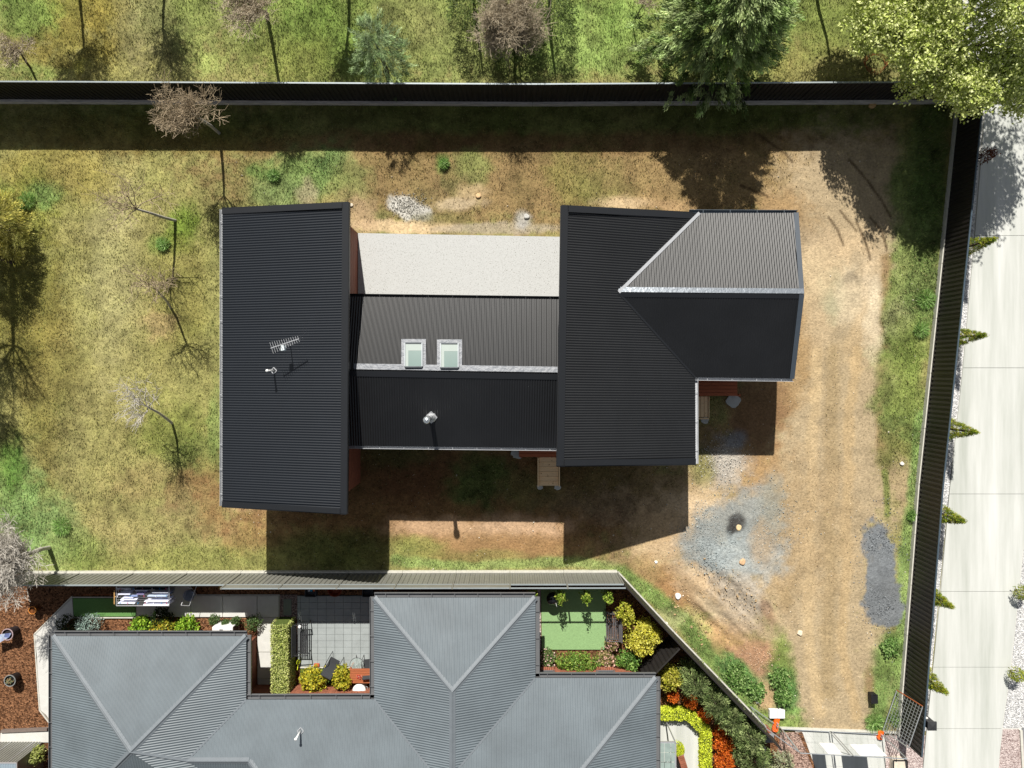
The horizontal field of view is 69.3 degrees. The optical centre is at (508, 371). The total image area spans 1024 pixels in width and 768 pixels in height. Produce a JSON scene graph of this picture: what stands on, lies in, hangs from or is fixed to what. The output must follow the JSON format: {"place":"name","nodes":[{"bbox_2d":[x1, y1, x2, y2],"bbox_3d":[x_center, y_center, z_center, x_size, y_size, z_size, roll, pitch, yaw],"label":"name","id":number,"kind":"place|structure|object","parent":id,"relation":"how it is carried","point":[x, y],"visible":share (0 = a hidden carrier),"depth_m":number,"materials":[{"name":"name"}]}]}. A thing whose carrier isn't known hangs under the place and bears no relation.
{"place":"outdoors","nodes":[
{"label":"outdoors","id":0,"kind":"place"},
{"bbox_2d":[0,731,47,741],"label":"white path","id":1,"kind":"structure","parent":0,"point":[38,736],"depth_m":31.76,"materials":[{"name":"concrete"}]},
{"bbox_2d":[35,598,73,716],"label":"concrete path","id":2,"kind":"structure","parent":0,"point":[45,631],"depth_m":31.78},
{"bbox_2d":[136,586,279,684],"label":"garden path","id":3,"kind":"structure","parent":0,"point":[267,606],"depth_m":31.77,"materials":[{"name":"concrete"}]},
{"bbox_2d":[116,586,169,605],"bbox_3d":[-15.253,9.338,31.137,2.596,1.301,1.078,0,90,0],"label":"clothes airer","id":4,"kind":"object","parent":3,"relation":"on","point":[140,599],"visible":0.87,"depth_m":30.50,"materials":[{"name":"metal"}]},
{"bbox_2d":[297,595,373,667],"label":"patio","id":5,"kind":"structure","parent":0,"point":[339,626],"depth_m":31.77,"materials":[{"name":"tile"}]},
{"bbox_2d":[291,620,310,657],"bbox_3d":[-8.769,11.276,31.351,0.616,0.898,1.316,0,90,0],"label":"metal bench","id":6,"kind":"object","parent":5,"relation":"on","point":[293,640],"visible":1,"depth_m":31.32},
{"bbox_2d":[320,651,343,679],"bbox_3d":[-7.460,12.399,31.320,0.566,0.962,0.723,28,90,0],"label":"garden chair","id":7,"kind":"object","parent":5,"relation":"on","point":[328,671],"visible":0.92,"depth_m":31.31,"materials":[{"name":"fabric"}]},
{"bbox_2d":[349,662,369,682],"bbox_3d":[-6.184,12.729,31.413,1.046,0.755,0.606,0,90,0],"label":"timber table","id":8,"kind":"object","parent":5,"relation":"on","point":[354,672],"visible":0.58,"depth_m":31.04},
{"bbox_2d":[0,574,814,767],"bbox_3d":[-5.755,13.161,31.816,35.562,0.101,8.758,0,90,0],"label":"mulch chips","id":9,"kind":"object","parent":0,"point":[196,628],"visible":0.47,"depth_m":31.82,"materials":[{"name":"brown soil"}]},
{"bbox_2d":[4,672,20,686],"bbox_3d":[-21.103,13.064,31.521,0.499,0.617,0.499,0,90,0],"label":"plant pot","id":10,"kind":"object","parent":9,"relation":"on","point":[10,680],"visible":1,"depth_m":31.42,"materials":[{"name":"ceramic"}]},
{"bbox_2d":[0,727,47,732],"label":"retaining edge","id":11,"kind":"object","parent":9,"relation":"on","point":[34,729],"visible":0.79,"depth_m":31.68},
{"bbox_2d":[28,743,47,766],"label":"leafy shrub","id":12,"kind":"object","parent":9,"relation":"on","point":[36,752],"visible":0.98,"depth_m":31.09,"materials":[{"name":"green plant"}]},
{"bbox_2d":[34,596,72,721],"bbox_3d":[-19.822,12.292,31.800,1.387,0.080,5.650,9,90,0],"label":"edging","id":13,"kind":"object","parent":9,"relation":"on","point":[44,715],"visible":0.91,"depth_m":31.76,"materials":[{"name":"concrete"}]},
{"bbox_2d":[55,614,85,629],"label":"dark shrub","id":14,"kind":"object","parent":9,"relation":"on","point":[63,624],"visible":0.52,"depth_m":31.22,"materials":[{"name":"black plant"}]},
{"bbox_2d":[74,612,103,629],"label":"silver shrub","id":15,"kind":"object","parent":9,"relation":"on","point":[85,620],"visible":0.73,"depth_m":31.19,"materials":[{"name":"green plant"}]},
{"bbox_2d":[73,598,135,615],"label":"artificial lawn","id":16,"kind":"structure","parent":9,"relation":"on","point":[100,606],"depth_m":31.76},
{"bbox_2d":[127,614,152,629],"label":"leafy shrub","id":17,"kind":"object","parent":9,"relation":"on","point":[143,619],"visible":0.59,"depth_m":31.21,"materials":[{"name":"green plant"}]},
{"bbox_2d":[148,606,174,626],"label":"leafy shrub","id":18,"kind":"object","parent":9,"relation":"on","point":[160,616],"visible":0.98,"depth_m":31.38,"materials":[{"name":"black plant"}]},
{"bbox_2d":[149,617,178,629],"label":"leafy shrub","id":19,"kind":"object","parent":9,"relation":"on","point":[160,626],"visible":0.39,"depth_m":31.32,"materials":[{"name":"yellow plant"}]},
{"bbox_2d":[173,612,200,629],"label":"leafy shrub","id":20,"kind":"object","parent":9,"relation":"on","point":[183,624],"visible":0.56,"depth_m":31.25,"materials":[{"name":"green plant"}]},
{"bbox_2d":[212,620,238,629],"bbox_3d":[-11.968,10.873,31.409,0.867,0.863,0.420,0,90,0],"label":"air conditioner","id":21,"kind":"object","parent":9,"relation":"on","point":[220,626],"visible":0.49,"depth_m":31.05,"materials":[{"name":"white paint"}]},
{"bbox_2d":[243,612,262,631],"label":"shrub","id":22,"kind":"object","parent":9,"relation":"on","point":[253,623],"visible":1,"depth_m":31.38,"materials":[{"name":"green plant"}]},
{"bbox_2d":[269,616,295,693],"bbox_3d":[-9.496,12.174,31.251,0.869,1.334,3.550,0,90,0],"label":"clipped hedge","id":23,"kind":"object","parent":9,"relation":"on","point":[283,669],"visible":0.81,"depth_m":30.78,"materials":[{"name":"green plant"}]},
{"bbox_2d":[298,664,327,692],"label":"variegated shrub","id":24,"kind":"object","parent":9,"relation":"on","point":[307,678],"visible":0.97,"depth_m":30.99,"materials":[{"name":"yellow plant"}]},
{"bbox_2d":[331,663,351,690],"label":"variegated shrub","id":25,"kind":"object","parent":9,"relation":"on","point":[340,676],"visible":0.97,"depth_m":30.90,"materials":[{"name":"yellow plant"}]},
{"bbox_2d":[540,647,555,667],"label":"flowering shrub","id":26,"kind":"object","parent":9,"relation":"on","point":[549,654],"visible":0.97,"depth_m":31.27,"materials":[{"name":"green plant"}]},
{"bbox_2d":[541,589,605,649],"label":"artificial lawn","id":27,"kind":"structure","parent":9,"relation":"on","point":[573,622],"depth_m":31.76,"materials":[{"name":"plastic"}]},
{"bbox_2d":[604,609,622,642],"bbox_3d":[4.421,10.738,31.351,0.656,0.898,1.186,0,90,0],"label":"garden bench","id":28,"kind":"object","parent":27,"relation":"on","point":[620,630],"visible":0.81,"depth_m":31.32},
{"bbox_2d":[554,650,603,671],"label":"leafy shrub","id":29,"kind":"object","parent":9,"relation":"on","point":[573,659],"visible":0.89,"depth_m":31.16,"materials":[{"name":"green plant"}]},
{"bbox_2d":[594,647,615,667],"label":"flowering shrub","id":30,"kind":"object","parent":9,"relation":"on","point":[609,662],"visible":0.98,"depth_m":31.27,"materials":[{"name":"pink plant"}]},
{"bbox_2d":[614,598,635,628],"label":"golden shrub","id":31,"kind":"object","parent":9,"relation":"on","point":[627,620],"visible":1,"depth_m":30.68,"materials":[{"name":"yellow plant"}]},
{"bbox_2d":[614,646,641,671],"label":"leafy shrub","id":32,"kind":"object","parent":9,"relation":"on","point":[634,664],"visible":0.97,"depth_m":31.14,"materials":[{"name":"green plant"}]},
{"bbox_2d":[623,615,663,657],"bbox_3d":[5.676,11.160,31.151,1.605,1.492,1.597,-45,90,0],"label":"golden shrub","id":33,"kind":"object","parent":9,"relation":"on","point":[653,635],"visible":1,"depth_m":30.85,"materials":[{"name":"yellow plant"}]},
{"bbox_2d":[639,635,679,673],"bbox_3d":[6.267,11.942,31.064,0.094,1.872,1.935,44,90,0],"label":"garden screen","id":34,"kind":"object","parent":9,"relation":"on","point":[667,649],"visible":0.73,"depth_m":31.01,"materials":[{"name":"wood"}]},
{"bbox_2d":[658,662,684,692],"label":"golden shrub","id":35,"kind":"object","parent":9,"relation":"on","point":[667,685],"visible":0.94,"depth_m":30.80,"materials":[{"name":"yellow plant"}]},
{"bbox_2d":[660,704,712,767],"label":"curved hedge","id":36,"kind":"object","parent":9,"relation":"on","point":[673,712],"visible":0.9,"depth_m":31.36,"materials":[{"name":"yellow plant"}]},
{"bbox_2d":[671,655,711,701],"bbox_3d":[7.630,12.829,30.995,1.606,2.220,1.685,0,90,0],"label":"dark green shrub","id":37,"kind":"object","parent":9,"relation":"on","point":[691,680],"visible":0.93,"depth_m":30.56,"materials":[{"name":"green plant"}]},
{"bbox_2d":[693,676,731,720],"bbox_3d":[8.447,13.580,30.967,1.526,2.266,1.586,0,90,0],"label":"dark green shrub","id":38,"kind":"object","parent":9,"relation":"on","point":[715,709],"visible":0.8,"depth_m":30.40,"materials":[{"name":"green plant"}]},
{"bbox_2d":[712,735,736,756],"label":"orange shrub","id":39,"kind":"object","parent":9,"relation":"on","point":[722,748],"visible":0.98,"depth_m":31.21,"materials":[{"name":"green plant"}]},
{"bbox_2d":[713,750,735,767],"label":"orange shrub","id":40,"kind":"object","parent":9,"relation":"on","point":[718,762],"visible":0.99,"depth_m":31.24,"materials":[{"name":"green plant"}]},
{"bbox_2d":[712,691,748,739],"bbox_3d":[9.160,14.288,30.964,1.532,2.271,1.580,0,90,0],"label":"dark green shrub","id":41,"kind":"object","parent":9,"relation":"on","point":[726,720],"visible":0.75,"depth_m":30.35,"materials":[{"name":"green plant"}]},
{"bbox_2d":[728,708,767,755],"bbox_3d":[9.963,15.036,30.959,1.739,2.281,1.659,0,90,0],"label":"dark green shrub","id":42,"kind":"object","parent":9,"relation":"on","point":[754,730],"visible":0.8,"depth_m":30.38,"materials":[{"name":"green plant"}]},
{"bbox_2d":[727,737,771,767],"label":"dark green shrub","id":43,"kind":"object","parent":9,"relation":"on","point":[759,759],"visible":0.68,"depth_m":30.61,"materials":[{"name":"green plant"}]},
{"bbox_2d":[767,748,794,767],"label":"grey shrub","id":44,"kind":"object","parent":9,"relation":"on","point":[788,755],"visible":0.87,"depth_m":31.46,"materials":[{"name":"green plant"}]},
{"bbox_2d":[778,732,812,767],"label":"gravel bed","id":45,"kind":"object","parent":9,"relation":"on","point":[801,761],"visible":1,"depth_m":31.82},
{"bbox_2d":[0,0,961,758],"bbox_3d":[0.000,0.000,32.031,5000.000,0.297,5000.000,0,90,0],"label":"ground","id":46,"kind":"structure","parent":0,"point":[854,258],"depth_m":32.02,"materials":[{"name":"soil"}]},
{"bbox_2d":[0,188,35,266],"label":"tree","id":47,"kind":"object","parent":46,"relation":"on","point":[5,204],"visible":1,"depth_m":31.06,"materials":[{"name":"yellow plant"}]},
{"bbox_2d":[0,24,35,68],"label":"bare tree","id":48,"kind":"object","parent":46,"relation":"on","point":[14,55],"visible":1,"depth_m":30.06,"materials":[{"name":"brown plant"}]},
{"bbox_2d":[0,741,42,767],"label":"garden shed","id":49,"kind":"structure","parent":46,"relation":"on","point":[14,754],"depth_m":30.89,"materials":[{"name":"grey metal"}]},
{"bbox_2d":[17,190,35,210],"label":"grass tussock","id":50,"kind":"object","parent":46,"relation":"on","point":[25,196],"depth_m":31.87,"materials":[{"name":"green plant"}]},
{"bbox_2d":[0,508,53,611],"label":"bare tree","id":51,"kind":"object","parent":46,"relation":"on","point":[13,561],"visible":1,"depth_m":28.39,"materials":[{"name":"plant"}]},
{"bbox_2d":[49,516,71,537],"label":"grass tussock","id":52,"kind":"object","parent":46,"relation":"on","point":[56,523],"depth_m":31.87,"materials":[{"name":"green plant"}]},
{"bbox_2d":[80,167,181,231],"bbox_3d":[-14.524,-6.821,29.862,3.379,4.494,2.530,-18,90,0],"label":"bare tree","id":53,"kind":"object","parent":46,"relation":"on","point":[125,207],"visible":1,"depth_m":28.80,"materials":[{"name":"brown plant"}]},
{"bbox_2d":[114,373,172,432],"bbox_3d":[-14.565,1.211,30.059,1.940,4.120,2.365,0,90,0],"label":"bare tree","id":54,"kind":"object","parent":46,"relation":"on","point":[134,398],"visible":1,"depth_m":29.16,"materials":[{"name":"silver plant"}]},
{"bbox_2d":[116,262,176,309],"bbox_3d":[-13.928,-3.327,30.227,2.355,3.780,1.961,0,90,0],"label":"bare tree","id":55,"kind":"object","parent":46,"relation":"on","point":[143,281],"visible":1,"depth_m":29.10,"materials":[{"name":"brown plant"}]},
{"bbox_2d":[145,71,228,137],"bbox_3d":[-12.296,-10.148,29.606,3.517,4.992,2.779,0,90,0],"label":"bare tree","id":56,"kind":"object","parent":46,"relation":"on","point":[190,112],"visible":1,"depth_m":28.24,"materials":[{"name":"brown plant"}]},
{"bbox_2d":[209,0,279,43],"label":"bare tree","id":57,"kind":"object","parent":46,"relation":"on","point":[251,10],"visible":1,"depth_m":28.11,"materials":[{"name":"brown plant"}]},
{"bbox_2d":[280,594,297,618],"bbox_3d":[-9.437,10.078,31.890,0.755,0.220,1.053,0,90,0],"label":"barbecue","id":58,"kind":"object","parent":46,"relation":"on","point":[293,597],"visible":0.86,"depth_m":31.78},
{"bbox_2d":[12,570,625,589],"bbox_3d":[-8.027,8.622,30.837,25.448,2.525,0.114,0,90,0],"label":"steel fence","id":59,"kind":"object","parent":46,"relation":"on","point":[367,579],"visible":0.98,"depth_m":30.93,"materials":[{"name":"metal"}]},
{"bbox_2d":[48,590,659,767],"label":"neighbour house","id":60,"kind":"structure","parent":46,"relation":"on","point":[462,679],"depth_m":28.63,"materials":[{"name":"grey metal"}]},
{"bbox_2d":[343,6,418,101],"bbox_3d":[-5.392,-13.110,30.039,3.000,4.122,2.994,19,90,0],"label":"feathery bush","id":61,"kind":"object","parent":46,"relation":"on","point":[383,40],"visible":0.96,"depth_m":29.52,"materials":[{"name":"green plant"}]},
{"bbox_2d":[444,0,489,34],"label":"evergreen shrub","id":62,"kind":"object","parent":46,"relation":"on","point":[468,12],"visible":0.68,"depth_m":30.60,"materials":[{"name":"green plant"}]},
{"bbox_2d":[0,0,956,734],"bbox_3d":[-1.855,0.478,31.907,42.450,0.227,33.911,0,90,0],"label":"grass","id":63,"kind":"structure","parent":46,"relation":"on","point":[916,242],"depth_m":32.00,"materials":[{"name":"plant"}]},
{"bbox_2d":[0,81,958,106],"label":"steel fence","id":64,"kind":"object","parent":46,"relation":"on","point":[444,94],"visible":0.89,"depth_m":31.01,"materials":[{"name":"metal"}]},
{"bbox_2d":[220,202,803,514],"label":"house","id":65,"kind":"structure","parent":46,"relation":"on","point":[599,336],"depth_m":27.87,"materials":[{"name":"black metal"}]},
{"bbox_2d":[519,450,555,457],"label":"timber deck","id":66,"kind":"structure","parent":65,"relation":"attached to","point":[522,453],"depth_m":31.43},
{"bbox_2d":[698,380,740,395],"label":"timber deck","id":67,"kind":"structure","parent":65,"relation":"attached to","point":[717,388],"depth_m":31.43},
{"bbox_2d":[698,396,709,418],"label":"timber steps","id":68,"kind":"structure","parent":67,"relation":"attached to","point":[703,406],"depth_m":31.61,"materials":[{"name":"brown wood"}]},
{"bbox_2d":[467,0,556,66],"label":"bare tree","id":69,"kind":"object","parent":46,"relation":"on","point":[511,21],"visible":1,"depth_m":28.76,"materials":[{"name":"plant"}]},
{"bbox_2d":[485,19,551,77],"bbox_3d":[0.394,-14.029,30.976,2.974,2.247,2.951,0,90,0],"label":"evergreen shrub","id":70,"kind":"object","parent":46,"relation":"on","point":[523,57],"visible":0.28,"depth_m":31.04,"materials":[{"name":"green plant"}]},
{"bbox_2d":[527,0,579,42],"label":"evergreen shrub","id":71,"kind":"object","parent":46,"relation":"on","point":[562,15],"visible":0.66,"depth_m":30.30,"materials":[{"name":"green plant"}]},
{"bbox_2d":[241,157,917,718],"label":"pebbles","id":72,"kind":"object","parent":46,"relation":"on","point":[719,407],"visible":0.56,"depth_m":32.00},
{"bbox_2d":[384,188,909,681],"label":"gravel stones","id":73,"kind":"object","parent":46,"relation":"on","point":[406,204],"visible":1,"depth_m":31.99,"materials":[{"name":"gravel"}]},
{"bbox_2d":[618,571,781,750],"bbox_3d":[7.876,11.995,31.089,0.150,2.022,9.314,-44,90,0],"label":"steel fence","id":74,"kind":"object","parent":46,"relation":"on","point":[684,646],"visible":1,"depth_m":31.02,"materials":[{"name":"metal"}]},
{"bbox_2d":[625,0,805,119],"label":"cypress tree","id":75,"kind":"object","parent":46,"relation":"on","point":[771,19],"visible":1,"depth_m":28.34,"materials":[{"name":"green plant"}]},
{"bbox_2d":[721,661,748,695],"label":"weeds","id":76,"kind":"object","parent":46,"relation":"on","point":[737,679],"visible":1,"depth_m":31.84,"materials":[{"name":"green plant"}]},
{"bbox_2d":[746,678,766,703],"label":"weeds","id":77,"kind":"object","parent":46,"relation":"on","point":[755,692],"visible":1,"depth_m":31.82,"materials":[{"name":"green plant"}]},
{"bbox_2d":[768,708,784,717],"bbox_3d":[11.525,14.688,31.900,0.650,0.200,0.360,0,90,0],"label":"white box","id":78,"kind":"object","parent":46,"relation":"on","point":[776,712],"visible":1,"depth_m":31.80,"materials":[{"name":"paint"}]},
{"bbox_2d":[768,668,788,692],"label":"weeds","id":79,"kind":"object","parent":46,"relation":"on","point":[778,679],"visible":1,"depth_m":31.80,"materials":[{"name":"green plant"}]},
{"bbox_2d":[773,686,792,708],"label":"weeds","id":80,"kind":"object","parent":46,"relation":"on","point":[784,699],"visible":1,"depth_m":31.79,"materials":[{"name":"green plant"}]},
{"bbox_2d":[780,726,896,733],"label":"kerb","id":81,"kind":"structure","parent":46,"relation":"on","point":[838,730],"depth_m":31.90,"materials":[{"name":"concrete"}]},
{"bbox_2d":[782,729,850,755],"bbox_3d":[12.774,15.417,30.880,2.078,2.042,0.042,3,90,0],"label":"temporary fence panel","id":82,"kind":"object","parent":81,"relation":"on","point":[823,742],"visible":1,"depth_m":30.83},
{"bbox_2d":[831,731,906,758],"bbox_3d":[14.975,15.531,30.880,2.202,2.042,0.042,3,90,0],"label":"temporary fence panel","id":83,"kind":"object","parent":81,"relation":"on","point":[870,743],"visible":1,"depth_m":30.88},
{"bbox_2d":[849,744,886,755],"bbox_3d":[14.750,15.530,30.450,1.100,0.920,0.012,0,90,0],"label":"sign board","id":84,"kind":"object","parent":83,"relation":"attached to","point":[871,749],"visible":1,"depth_m":30.40,"materials":[{"name":"white paint"}]},
{"bbox_2d":[864,713,885,733],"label":"grass tussock","id":85,"kind":"object","parent":46,"relation":"on","point":[876,721],"depth_m":31.87,"materials":[{"name":"green plant"}]},
{"bbox_2d":[879,635,900,659],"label":"weeds","id":86,"kind":"object","parent":46,"relation":"on","point":[890,646],"visible":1,"depth_m":31.82,"materials":[{"name":"green plant"}]},
{"bbox_2d":[883,690,922,747],"bbox_3d":[16.523,14.533,31.105,0.278,1.592,1.916,19,90,0],"label":"temporary fence panel","id":87,"kind":"object","parent":46,"relation":"on","point":[902,718],"visible":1,"depth_m":31.02,"materials":[{"name":"metal"}]},
{"bbox_2d":[885,735,924,767],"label":"pink gravel","id":88,"kind":"structure","parent":46,"relation":"on","point":[914,759],"depth_m":31.97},
{"bbox_2d":[913,320,930,338],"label":"grass tussock","id":89,"kind":"object","parent":46,"relation":"on","point":[924,332],"depth_m":31.86,"materials":[{"name":"green plant"}]},
{"bbox_2d":[916,288,936,309],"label":"grass tussock","id":90,"kind":"object","parent":46,"relation":"on","point":[932,295],"depth_m":31.86,"materials":[{"name":"green plant"}]},
{"bbox_2d":[835,0,1023,124],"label":"broadleaf tree","id":91,"kind":"object","parent":46,"relation":"on","point":[931,28],"visible":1,"depth_m":27.07,"materials":[{"name":"green plant"}]},
{"bbox_2d":[896,94,982,757],"bbox_3d":[17.974,1.962,31.109,0.275,1.982,27.531,5,90,0],"label":"steel fence","id":92,"kind":"object","parent":46,"relation":"on","point":[939,391],"visible":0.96,"depth_m":31.05,"materials":[{"name":"metal"}]},
{"bbox_2d":[925,0,986,730],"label":"gravel strip","id":93,"kind":"object","parent":46,"relation":"on","point":[955,403],"visible":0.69,"depth_m":31.97,"materials":[{"name":"gravel"}]},
{"bbox_2d":[928,667,949,695],"bbox_3d":[17.706,12.988,30.967,1.061,2.266,1.064,0,90,0],"label":"pencil conifer","id":94,"kind":"object","parent":93,"relation":"on","point":[937,686],"visible":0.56,"depth_m":30.61,"materials":[{"name":"green plant"}]},
{"bbox_2d":[935,589,954,609],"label":"pencil conifer","id":95,"kind":"object","parent":93,"relation":"on","point":[941,600],"visible":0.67,"depth_m":30.67,"materials":[{"name":"green plant"}]},
{"bbox_2d":[941,505,966,524],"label":"pencil conifer","id":96,"kind":"object","parent":93,"relation":"on","point":[954,518],"visible":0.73,"depth_m":30.73,"materials":[{"name":"green plant"}]},
{"bbox_2d":[949,418,979,440],"bbox_3d":[18.779,2.422,30.848,1.072,2.503,1.099,0,90,0],"label":"pencil conifer","id":97,"kind":"object","parent":93,"relation":"on","point":[966,431],"visible":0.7,"depth_m":30.73,"materials":[{"name":"green plant"}]},
{"bbox_2d":[959,328,989,346],"bbox_3d":[19.056,-1.469,30.821,0.946,2.558,1.086,-39,90,0],"label":"pencil conifer","id":98,"kind":"object","parent":93,"relation":"on","point":[978,335],"visible":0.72,"depth_m":30.62,"materials":[{"name":"green plant"}]},
{"bbox_2d":[968,236,997,256],"bbox_3d":[19.411,-5.291,30.797,1.055,2.606,1.000,0,90,0],"label":"pencil conifer","id":99,"kind":"object","parent":93,"relation":"on","point":[984,242],"visible":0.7,"depth_m":30.54,"materials":[{"name":"green plant"}]},
{"bbox_2d":[977,147,1000,166],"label":"dead shrub","id":100,"kind":"object","parent":46,"relation":"on","point":[990,152],"visible":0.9,"depth_m":30.73,"materials":[{"name":"brown plant"}]},
{"bbox_2d":[999,729,1020,767],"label":"pink gravel","id":101,"kind":"structure","parent":46,"relation":"on","point":[1010,756],"depth_m":31.97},
{"bbox_2d":[1003,551,1023,727],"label":"gravel strip","id":102,"kind":"object","parent":46,"relation":"on","point":[1014,714],"visible":0.82,"depth_m":31.97,"materials":[{"name":"gravel"}]},
{"bbox_3d":[2.112,4.973,32.025,0.293,0.150,0.258,0,90,0],"label":"concrete footing","id":103,"kind":"object","parent":46,"relation":"on","visible":0},
{"bbox_2d":[537,457,559,486],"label":"timber steps","id":104,"kind":"structure","parent":103,"relation":"on","point":[547,478],"depth_m":31.70,"materials":[{"name":"brown wood"}]},
{"bbox_2d":[660,720,699,767],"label":"front patio","id":105,"kind":"structure","parent":0,"point":[685,733],"depth_m":31.75,"materials":[{"name":"concrete"}]},
{"bbox_2d":[660,721,675,767],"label":"glass canopy","id":106,"kind":"object","parent":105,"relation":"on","point":[670,758],"visible":0.86,"depth_m":29.80,"materials":[{"name":"glass"}]},
{"bbox_2d":[794,730,885,767],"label":"yard driveway","id":107,"kind":"structure","parent":0,"point":[826,761],"depth_m":31.95,"materials":[{"name":"concrete"}]},
{"bbox_2d":[889,756,907,767],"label":"meter box","id":108,"kind":"object","parent":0,"point":[898,763],"visible":1,"depth_m":31.60,"materials":[{"name":"beige plastic"}]},
{"bbox_2d":[923,0,1023,767],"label":"driveway","id":109,"kind":"structure","parent":0,"point":[980,580],"depth_m":31.95,"materials":[{"name":"concrete"}]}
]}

